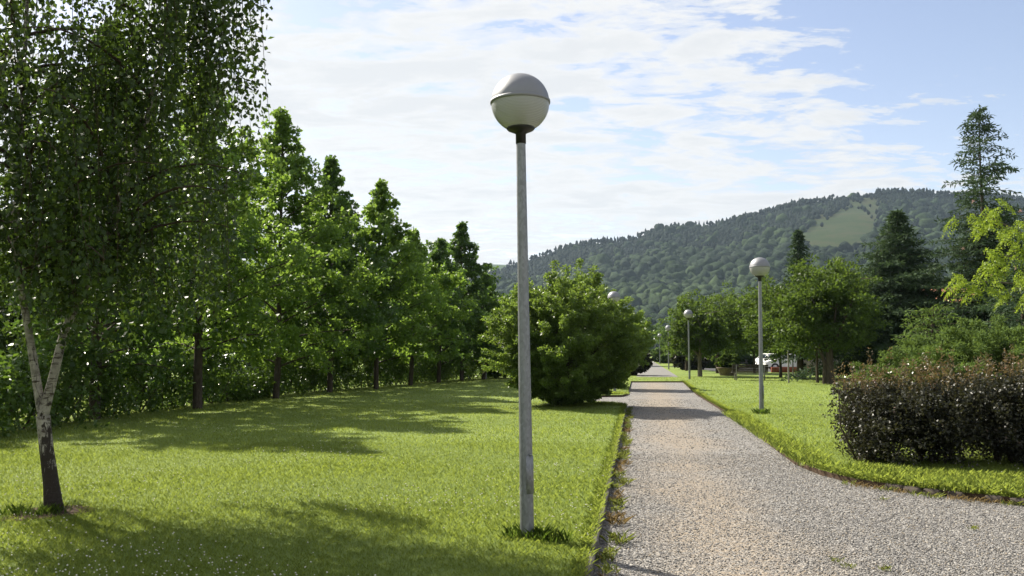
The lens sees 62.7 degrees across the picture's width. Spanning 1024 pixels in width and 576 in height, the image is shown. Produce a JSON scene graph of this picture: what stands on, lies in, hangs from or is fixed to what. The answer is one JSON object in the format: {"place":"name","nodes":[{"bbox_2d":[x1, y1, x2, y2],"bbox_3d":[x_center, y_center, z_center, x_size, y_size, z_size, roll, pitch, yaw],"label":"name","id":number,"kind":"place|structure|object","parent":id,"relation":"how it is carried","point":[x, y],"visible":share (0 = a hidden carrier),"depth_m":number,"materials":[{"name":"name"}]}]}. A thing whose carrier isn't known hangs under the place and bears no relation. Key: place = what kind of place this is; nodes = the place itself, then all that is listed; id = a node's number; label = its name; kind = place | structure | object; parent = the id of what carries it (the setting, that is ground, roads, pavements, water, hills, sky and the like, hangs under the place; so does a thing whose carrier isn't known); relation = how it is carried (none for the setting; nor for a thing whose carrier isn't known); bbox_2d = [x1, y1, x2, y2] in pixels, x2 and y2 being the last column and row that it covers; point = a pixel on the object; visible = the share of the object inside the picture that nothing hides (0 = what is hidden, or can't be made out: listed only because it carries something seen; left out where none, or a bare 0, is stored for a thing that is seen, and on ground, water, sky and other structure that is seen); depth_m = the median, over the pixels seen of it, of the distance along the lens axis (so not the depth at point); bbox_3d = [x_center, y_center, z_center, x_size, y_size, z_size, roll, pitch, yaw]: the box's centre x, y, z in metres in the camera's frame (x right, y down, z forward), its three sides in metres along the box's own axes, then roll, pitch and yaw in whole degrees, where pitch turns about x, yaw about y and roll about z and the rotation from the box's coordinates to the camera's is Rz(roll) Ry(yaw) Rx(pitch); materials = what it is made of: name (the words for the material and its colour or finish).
{"place":"outdoors","nodes":[
{"label":"outdoors","id":0,"kind":"place"},
{"bbox_2d":[245,260,505,307],"bbox_3d":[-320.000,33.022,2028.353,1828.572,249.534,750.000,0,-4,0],"label":"distant hill","id":1,"kind":"structure","parent":0,"point":[499,267],"depth_m":2127.69,"materials":[{"name":"green plant"}]},
{"bbox_2d":[0,357,1023,575],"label":"lawn","id":2,"kind":"structure","parent":0,"point":[678,372],"depth_m":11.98,"materials":[{"name":"plant"}]},
{"bbox_2d":[0,209,33,359],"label":"broadleaf tree","id":3,"kind":"object","parent":2,"relation":"on","point":[3,344],"visible":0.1,"depth_m":39.42,"materials":[{"name":"green plant"}]},
{"bbox_2d":[0,505,93,520],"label":"soil","id":4,"kind":"structure","parent":2,"relation":"on","point":[62,512],"depth_m":8.31,"materials":[{"name":"brown soil"}]},
{"bbox_2d":[0,216,130,365],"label":"broadleaf tree","id":5,"kind":"object","parent":2,"relation":"on","point":[32,313],"visible":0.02,"depth_m":40.47,"materials":[{"name":"green plant"}]},
{"bbox_2d":[0,23,259,419],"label":"maple tree","id":6,"kind":"object","parent":2,"relation":"on","point":[124,363],"visible":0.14,"depth_m":19.58,"materials":[{"name":"green plant"}]},
{"bbox_2d":[0,0,282,510],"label":"birch tree","id":7,"kind":"object","parent":2,"relation":"on","point":[84,262],"visible":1,"depth_m":8.58,"materials":[{"name":"green plant"}]},
{"bbox_2d":[103,244,194,359],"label":"broadleaf tree","id":8,"kind":"object","parent":2,"relation":"on","point":[133,342],"visible":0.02,"depth_m":46.07,"materials":[{"name":"green plant"}]},
{"bbox_2d":[90,73,343,408],"bbox_3d":[-9.079,-1.542,24.071,6.840,10.133,6.780,-3,-6,38],"label":"maple tree","id":9,"kind":"object","parent":2,"relation":"on","point":[259,293],"visible":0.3,"depth_m":23.82,"materials":[{"name":"green plant"}]},
{"bbox_2d":[185,261,270,358],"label":"broadleaf tree","id":10,"kind":"object","parent":2,"relation":"on","point":[244,322],"visible":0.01,"depth_m":52.55,"materials":[{"name":"green plant"}]},
{"bbox_2d":[0,332,492,436],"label":"laurel hedge","id":11,"kind":"object","parent":2,"relation":"on","point":[16,392],"visible":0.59,"depth_m":22.92,"materials":[{"name":"green plant"}]},
{"bbox_2d":[208,356,289,379],"bbox_3d":[-11.303,3.520,34.829,1.760,1.460,4.250,-3,-5,32],"label":"shrub","id":12,"kind":"object","parent":2,"relation":"on","point":[247,364],"visible":0.01,"depth_m":34.07,"materials":[{"name":"green plant"}]},
{"bbox_2d":[166,106,391,398],"bbox_3d":[-8.298,-1.284,29.484,7.759,10.441,8.032,3,-5,-32],"label":"maple tree","id":13,"kind":"object","parent":2,"relation":"on","point":[296,161],"visible":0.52,"depth_m":29.19,"materials":[{"name":"green plant"}]},
{"bbox_2d":[261,246,353,360],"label":"broadleaf tree","id":14,"kind":"object","parent":2,"relation":"on","point":[301,282],"visible":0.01,"depth_m":58.44,"materials":[{"name":"green plant"}]},
{"bbox_2d":[266,155,408,392],"bbox_3d":[-6.927,-0.581,33.721,5.914,9.681,6.057,1,-4,-13],"label":"maple tree","id":15,"kind":"object","parent":2,"relation":"on","point":[319,315],"visible":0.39,"depth_m":33.23,"materials":[{"name":"green plant"}]},
{"bbox_2d":[270,178,447,388],"bbox_3d":[-6.481,-0.222,36.219,7.691,9.346,7.238,0,-4,0],"label":"maple tree","id":16,"kind":"object","parent":2,"relation":"on","point":[405,272],"visible":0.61,"depth_m":36.04,"materials":[{"name":"green plant"}]},
{"bbox_2d":[0,407,770,543],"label":"long grass","id":17,"kind":"structure","parent":2,"relation":"on","point":[544,534],"depth_m":7.32,"materials":[{"name":"green plant"}]},
{"bbox_2d":[351,226,481,385],"bbox_3d":[-4.625,0.889,40.550,6.443,7.788,6.993,0,-4,0],"label":"maple tree","id":18,"kind":"object","parent":2,"relation":"on","point":[452,311],"visible":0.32,"depth_m":40.01,"materials":[{"name":"green plant"}]},
{"bbox_2d":[422,240,448,281],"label":"broadleaf tree","id":19,"kind":"object","parent":2,"relation":"on","point":[430,243],"depth_m":74.02,"materials":[{"name":"green plant"}]},
{"bbox_2d":[383,238,497,382],"bbox_3d":[-3.692,1.143,43.620,6.034,7.748,5.920,0,-4,0],"label":"maple tree","id":20,"kind":"object","parent":2,"relation":"on","point":[439,255],"visible":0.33,"depth_m":43.74,"materials":[{"name":"green plant"}]},
{"bbox_2d":[431,221,515,380],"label":"maple tree","id":21,"kind":"object","parent":2,"relation":"on","point":[473,268],"visible":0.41,"depth_m":46.92,"materials":[{"name":"green plant"}]},
{"bbox_2d":[456,272,503,379],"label":"maple tree","id":22,"kind":"object","parent":2,"relation":"on","point":[483,345],"visible":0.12,"depth_m":48.77,"materials":[{"name":"green plant"}]},
{"bbox_2d":[462,280,499,366],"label":"broadleaf tree","id":23,"kind":"object","parent":2,"relation":"on","point":[469,283],"visible":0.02,"depth_m":83.78,"materials":[{"name":"green plant"}]},
{"bbox_2d":[477,349,508,377],"bbox_3d":[-0.639,4.189,51.421,3.522,2.806,3.692,0,-4,0],"label":"laurel shrub","id":24,"kind":"object","parent":2,"relation":"on","point":[495,374],"visible":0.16,"depth_m":50.52,"materials":[{"name":"green plant"}]},
{"bbox_2d":[497,287,516,302],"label":"broadleaf tree","id":25,"kind":"object","parent":2,"relation":"on","point":[507,296],"visible":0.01,"depth_m":93.94,"materials":[{"name":"green plant"}]},
{"bbox_2d":[0,413,1018,575],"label":"clover flowers","id":26,"kind":"object","parent":2,"relation":"on","point":[280,574],"visible":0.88,"depth_m":8.05,"materials":[{"name":"white plant"}]},
{"bbox_2d":[490,73,549,538],"bbox_3d":[0.101,0.144,7.416,0.542,4.141,0.542,-1,-4,0],"label":"street lamp","id":27,"kind":"object","parent":2,"relation":"on","point":[519,103],"visible":1,"depth_m":7.35,"materials":[{"name":"metal"}]},
{"bbox_2d":[477,257,661,405],"bbox_3d":[1.602,1.291,25.062,5.380,4.609,5.190,0,-4,0],"label":"multi stemmed bush","id":28,"kind":"object","parent":2,"relation":"on","point":[571,362],"visible":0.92,"depth_m":24.18,"materials":[{"name":"green plant"}]},
{"bbox_2d":[572,271,610,325],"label":"broadleaf tree","id":29,"kind":"object","parent":2,"relation":"on","point":[605,292],"visible":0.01,"depth_m":99.66,"materials":[{"name":"green plant"}]},
{"bbox_2d":[607,291,619,390],"bbox_3d":[4.192,2.202,34.432,0.542,4.141,0.542,0,-4,-4],"label":"street lamp","id":30,"kind":"object","parent":2,"relation":"on","point":[613,295],"visible":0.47,"depth_m":34.37,"materials":[{"name":"white glass"}]},
{"bbox_2d":[583,289,650,380],"bbox_3d":[4.459,2.293,38.099,3.763,4.571,3.441,0,-4,0],"label":"multi stemmed bush","id":31,"kind":"object","parent":2,"relation":"on","point":[631,312],"visible":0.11,"depth_m":37.38,"materials":[{"name":"green plant"}]},
{"bbox_2d":[630,350,653,374],"bbox_3d":[8.343,4.754,57.721,2.777,2.641,2.785,0,-4,0],"label":"dark shrub","id":32,"kind":"object","parent":2,"relation":"on","point":[644,368],"visible":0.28,"depth_m":57.09,"materials":[{"name":"green plant"}]},
{"bbox_2d":[639,317,662,350],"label":"broadleaf tree","id":33,"kind":"object","parent":2,"relation":"on","point":[650,327],"visible":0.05,"depth_m":173.21,"materials":[{"name":"green plant"}]},
{"bbox_2d":[649,346,671,362],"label":"shrub","id":34,"kind":"object","parent":2,"relation":"on","point":[662,358],"visible":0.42,"depth_m":118.71,"materials":[{"name":"green plant"}]},
{"bbox_2d":[652,325,671,349],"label":"broadleaf tree","id":35,"kind":"object","parent":2,"relation":"on","point":[663,332],"visible":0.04,"depth_m":149.95,"materials":[{"name":"green plant"}]},
{"bbox_2d":[665,325,670,368],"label":"street lamp","id":36,"kind":"object","parent":2,"relation":"on","point":[667,328],"visible":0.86,"depth_m":78.08,"materials":[{"name":"grey metal"}]},
{"bbox_2d":[665,300,698,331],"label":"broadleaf tree","id":37,"kind":"object","parent":2,"relation":"on","point":[669,318],"visible":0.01,"depth_m":119.16,"materials":[{"name":"green plant"}]},
{"bbox_2d":[669,323,695,370],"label":"cherry tree","id":38,"kind":"object","parent":2,"relation":"on","point":[686,362],"visible":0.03,"depth_m":71.70,"materials":[{"name":"green plant"}]},
{"bbox_2d":[684,310,692,378],"bbox_3d":[10.407,3.343,49.413,0.542,4.141,0.542,2,-5,-31],"label":"street lamp","id":39,"kind":"object","parent":2,"relation":"on","point":[688,314],"visible":0.98,"depth_m":49.34,"materials":[{"name":"grey metal"}]},
{"bbox_2d":[669,354,710,369],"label":"shrub","id":40,"kind":"object","parent":2,"relation":"on","point":[676,360],"visible":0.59,"depth_m":74.81,"materials":[{"name":"green plant"}]},
{"bbox_2d":[658,298,731,376],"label":"cherry tree","id":41,"kind":"object","parent":2,"relation":"on","point":[707,336],"visible":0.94,"depth_m":54.53,"materials":[{"name":"green plant"}]},
{"bbox_2d":[669,280,750,372],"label":"cherry tree","id":42,"kind":"object","parent":2,"relation":"on","point":[733,328],"visible":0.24,"depth_m":62.65,"materials":[{"name":"green plant"}]},
{"bbox_2d":[704,350,722,367],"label":"shrub","id":43,"kind":"object","parent":2,"relation":"on","point":[711,364],"visible":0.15,"depth_m":82.55,"materials":[{"name":"green plant"}]},
{"bbox_2d":[716,367,735,375],"bbox_3d":[14.687,5.677,57.135,1.560,0.560,1.560,0,-4,0],"label":"stone planter","id":44,"kind":"object","parent":2,"relation":"on","point":[723,371],"visible":0.76,"depth_m":56.61,"materials":[{"name":"stone"}]},
{"bbox_2d":[714,349,739,367],"bbox_3d":[14.707,4.850,57.205,1.728,1.473,1.788,4,-6,-42],"label":"planted shrub","id":45,"kind":"object","parent":44,"relation":"in","point":[725,360],"visible":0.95,"depth_m":56.91,"materials":[{"name":"green plant"}]},
{"bbox_2d":[727,340,752,364],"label":"shrub","id":46,"kind":"object","parent":2,"relation":"on","point":[744,355],"visible":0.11,"depth_m":88.19,"materials":[{"name":"green plant"}]},
{"bbox_2d":[721,287,775,364],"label":"cherry tree","id":47,"kind":"object","parent":2,"relation":"on","point":[733,303],"visible":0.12,"depth_m":62.76,"materials":[{"name":"green plant"}]},
{"bbox_2d":[742,345,755,364],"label":"shrub","id":48,"kind":"object","parent":2,"relation":"on","point":[750,361],"visible":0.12,"depth_m":90.44,"materials":[{"name":"green plant"}]},
{"bbox_2d":[731,365,767,379],"bbox_3d":[13.483,4.792,47.689,2.000,0.890,0.570,0,-4,4],"label":"park bench","id":49,"kind":"object","parent":2,"relation":"on","point":[736,369],"visible":0.89,"depth_m":47.49,"materials":[{"name":"brown wood"}]},
{"bbox_2d":[749,257,769,408],"bbox_3d":[6.522,1.258,22.040,0.542,4.141,0.542,2,-5,-14],"label":"street lamp","id":50,"kind":"object","parent":2,"relation":"on","point":[759,267],"visible":0.99,"depth_m":21.99,"materials":[{"name":"grey metal"}]},
{"bbox_2d":[735,278,802,377],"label":"cherry tree","id":51,"kind":"object","parent":2,"relation":"on","point":[751,322],"visible":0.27,"depth_m":52.60,"materials":[{"name":"green plant"}]},
{"bbox_2d":[763,230,810,360],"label":"cedar tree","id":52,"kind":"object","parent":2,"relation":"on","point":[798,242],"visible":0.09,"depth_m":80.28,"materials":[{"name":"green plant"}]},
{"bbox_2d":[787,351,789,382],"bbox_3d":[14.317,4.052,43.490,0.105,1.826,0.100,0,-4,0],"label":"slim post","id":53,"kind":"object","parent":2,"relation":"on","point":[788,366],"visible":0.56,"depth_m":43.45,"materials":[{"name":"metal"}]},
{"bbox_2d":[771,367,814,372],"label":"brick wall","id":54,"kind":"structure","parent":2,"relation":"on","point":[776,369],"depth_m":65.66,"materials":[{"name":"brown brick"}]},
{"bbox_2d":[762,307,833,378],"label":"cherry tree","id":55,"kind":"object","parent":2,"relation":"on","point":[800,364],"visible":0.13,"depth_m":49.70,"materials":[{"name":"green plant"}]},
{"bbox_2d":[804,358,837,366],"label":"rendered wall","id":56,"kind":"structure","parent":2,"relation":"on","point":[808,363],"depth_m":67.18,"materials":[{"name":"grey paint"}]},
{"bbox_2d":[755,258,887,382],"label":"cherry tree","id":57,"kind":"object","parent":2,"relation":"on","point":[781,289],"visible":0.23,"depth_m":43.53,"materials":[{"name":"green plant"}]},
{"bbox_2d":[762,253,892,383],"bbox_3d":[15.846,1.529,42.251,5.581,6.784,6.850,0,-4,0],"label":"cherry tree","id":58,"kind":"object","parent":2,"relation":"on","point":[857,334],"visible":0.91,"depth_m":41.53,"materials":[{"name":"green plant"}]},
{"bbox_2d":[834,256,844,271],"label":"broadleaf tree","id":59,"kind":"object","parent":2,"relation":"on","point":[839,258],"visible":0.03,"depth_m":72.25,"materials":[{"name":"green plant"}]},
{"bbox_2d":[779,209,975,381],"bbox_3d":[21.737,0.730,46.370,13.108,10.208,12.050,-4,-6,41],"label":"cedar tree","id":60,"kind":"object","parent":2,"relation":"on","point":[903,286],"visible":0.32,"depth_m":45.19,"materials":[{"name":"green plant"}]},
{"bbox_2d":[849,304,968,384],"bbox_3d":[12.896,2.192,25.883,4.836,3.432,5.034,-3,-5,37],"label":"juniper shrub","id":61,"kind":"object","parent":2,"relation":"on","point":[933,319],"visible":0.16,"depth_m":25.89,"materials":[{"name":"green plant"}]},
{"bbox_2d":[819,343,1023,467],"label":"bronze hedge","id":62,"kind":"object","parent":2,"relation":"on","point":[944,416],"visible":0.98,"depth_m":11.98,"materials":[{"name":"brown plant"}]},
{"bbox_2d":[848,339,1004,387],"bbox_3d":[9.377,2.099,18.745,4.000,2.012,3.768,0,-4,0],"label":"juniper shrub","id":63,"kind":"object","parent":2,"relation":"on","point":[896,359],"visible":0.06,"depth_m":18.83,"materials":[{"name":"green plant"}]},
{"bbox_2d":[884,313,1023,383],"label":"juniper shrub","id":64,"kind":"object","parent":2,"relation":"on","point":[967,345],"visible":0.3,"depth_m":16.89,"materials":[{"name":"green plant"}]},
{"bbox_2d":[913,104,1023,341],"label":"cedar tree","id":65,"kind":"object","parent":2,"relation":"on","point":[973,249],"visible":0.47,"depth_m":42.10,"materials":[{"name":"green plant"}]},
{"bbox_2d":[941,198,1023,312],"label":"silk tree","id":66,"kind":"object","parent":2,"relation":"on","point":[990,269],"visible":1,"depth_m":11.50,"materials":[{"name":"green plant"}]},
{"bbox_2d":[957,259,1023,364],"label":"cedar tree","id":67,"kind":"object","parent":2,"relation":"on","point":[1012,320],"visible":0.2,"depth_m":26.90,"materials":[{"name":"green plant"}]},
{"bbox_2d":[0,0,1023,264],"label":"sky","id":68,"kind":"structure","parent":0,"point":[666,112],"materials":[{"name":"blue"}]},
{"bbox_2d":[119,197,932,353],"bbox_3d":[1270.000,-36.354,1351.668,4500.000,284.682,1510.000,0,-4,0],"label":"hills","id":69,"kind":"structure","parent":0,"point":[852,225],"depth_m":1234.96,"materials":[{"name":"green plant"}]},
{"bbox_2d":[466,186,1023,351],"bbox_3d":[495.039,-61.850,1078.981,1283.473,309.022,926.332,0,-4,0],"label":"forest","id":70,"kind":"object","parent":69,"relation":"on","point":[651,274],"visible":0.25,"depth_m":1202.55,"materials":[{"name":"green plant"}]},
{"bbox_2d":[637,361,677,376],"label":"asphalt path","id":71,"kind":"structure","parent":0,"point":[655,370],"depth_m":65.59,"materials":[{"name":"grey asphalt"}]},
{"bbox_2d":[679,367,770,371],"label":"car park","id":72,"kind":"structure","parent":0,"point":[714,369],"depth_m":76.83,"materials":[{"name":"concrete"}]},
{"bbox_2d":[755,353,776,364],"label":"parked car","id":73,"kind":"object","parent":72,"relation":"on","point":[764,357],"visible":0.12,"depth_m":83.20,"materials":[{"name":"white paint"}]},
{"bbox_2d":[763,354,796,369],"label":"parked car","id":74,"kind":"object","parent":72,"relation":"on","point":[770,364],"visible":0.28,"depth_m":71.06,"materials":[{"name":"white paint"}]},
{"bbox_2d":[556,380,1023,575],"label":"verge grass","id":75,"kind":"structure","parent":0,"point":[1009,483],"depth_m":10.59,"materials":[{"name":"green plant"}]},
{"bbox_2d":[593,382,1023,575],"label":"gravel path","id":76,"kind":"structure","parent":0,"point":[671,392],"depth_m":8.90,"materials":[{"name":"grey gravel"}]},
{"bbox_2d":[584,406,626,575],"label":"kerb","id":77,"kind":"structure","parent":76,"relation":"on","point":[596,544],"depth_m":7.82,"materials":[{"name":"concrete"}]},
{"bbox_2d":[596,415,1001,575],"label":"dry weeds","id":78,"kind":"object","parent":76,"relation":"on","point":[612,518],"visible":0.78,"depth_m":9.47,"materials":[{"name":"brown plant"}]},
{"bbox_2d":[594,406,1023,573],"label":"weeds","id":79,"kind":"object","parent":76,"relation":"on","point":[607,553],"visible":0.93,"depth_m":9.09,"materials":[{"name":"green plant"}]},
{"bbox_2d":[884,483,903,491],"bbox_3d":[4.643,2.435,10.194,0.248,0.120,0.102,-4,-6,41],"label":"edging stone","id":80,"kind":"object","parent":76,"relation":"on","point":[889,485],"visible":0.54,"depth_m":10.16,"materials":[{"name":"grey stone"}]},
{"bbox_2d":[903,485,922,493],"bbox_3d":[4.770,2.419,10.004,0.114,0.123,0.235,3,-5,-35],"label":"edging stone","id":81,"kind":"object","parent":76,"relation":"on","point":[910,489],"visible":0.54,"depth_m":9.96,"materials":[{"name":"grey stone"}]},
{"bbox_2d":[922,488,942,496],"bbox_3d":[4.920,2.403,9.834,0.100,0.126,0.213,4,-6,-39],"label":"edging stone","id":82,"kind":"object","parent":76,"relation":"on","point":[932,491],"visible":0.52,"depth_m":9.80,"materials":[{"name":"grey stone"}]},
{"bbox_2d":[947,490,965,498],"bbox_3d":[5.110,2.391,9.656,0.108,0.117,0.201,4,-6,-41],"label":"edging stone","id":83,"kind":"object","parent":76,"relation":"on","point":[953,493],"visible":0.52,"depth_m":9.63,"materials":[{"name":"grey stone"}]},
{"bbox_2d":[984,495,1002,502],"bbox_3d":[5.395,2.372,9.383,0.196,0.120,0.101,-4,-6,42],"label":"edging stone","id":84,"kind":"object","parent":76,"relation":"on","point":[994,497],"visible":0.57,"depth_m":9.36,"materials":[{"name":"grey stone"}]},
{"bbox_2d":[1010,497,1023,505],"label":"edging stone","id":85,"kind":"object","parent":76,"relation":"on","point":[1015,499],"visible":0.53,"depth_m":9.19,"materials":[{"name":"grey stone"}]}
]}

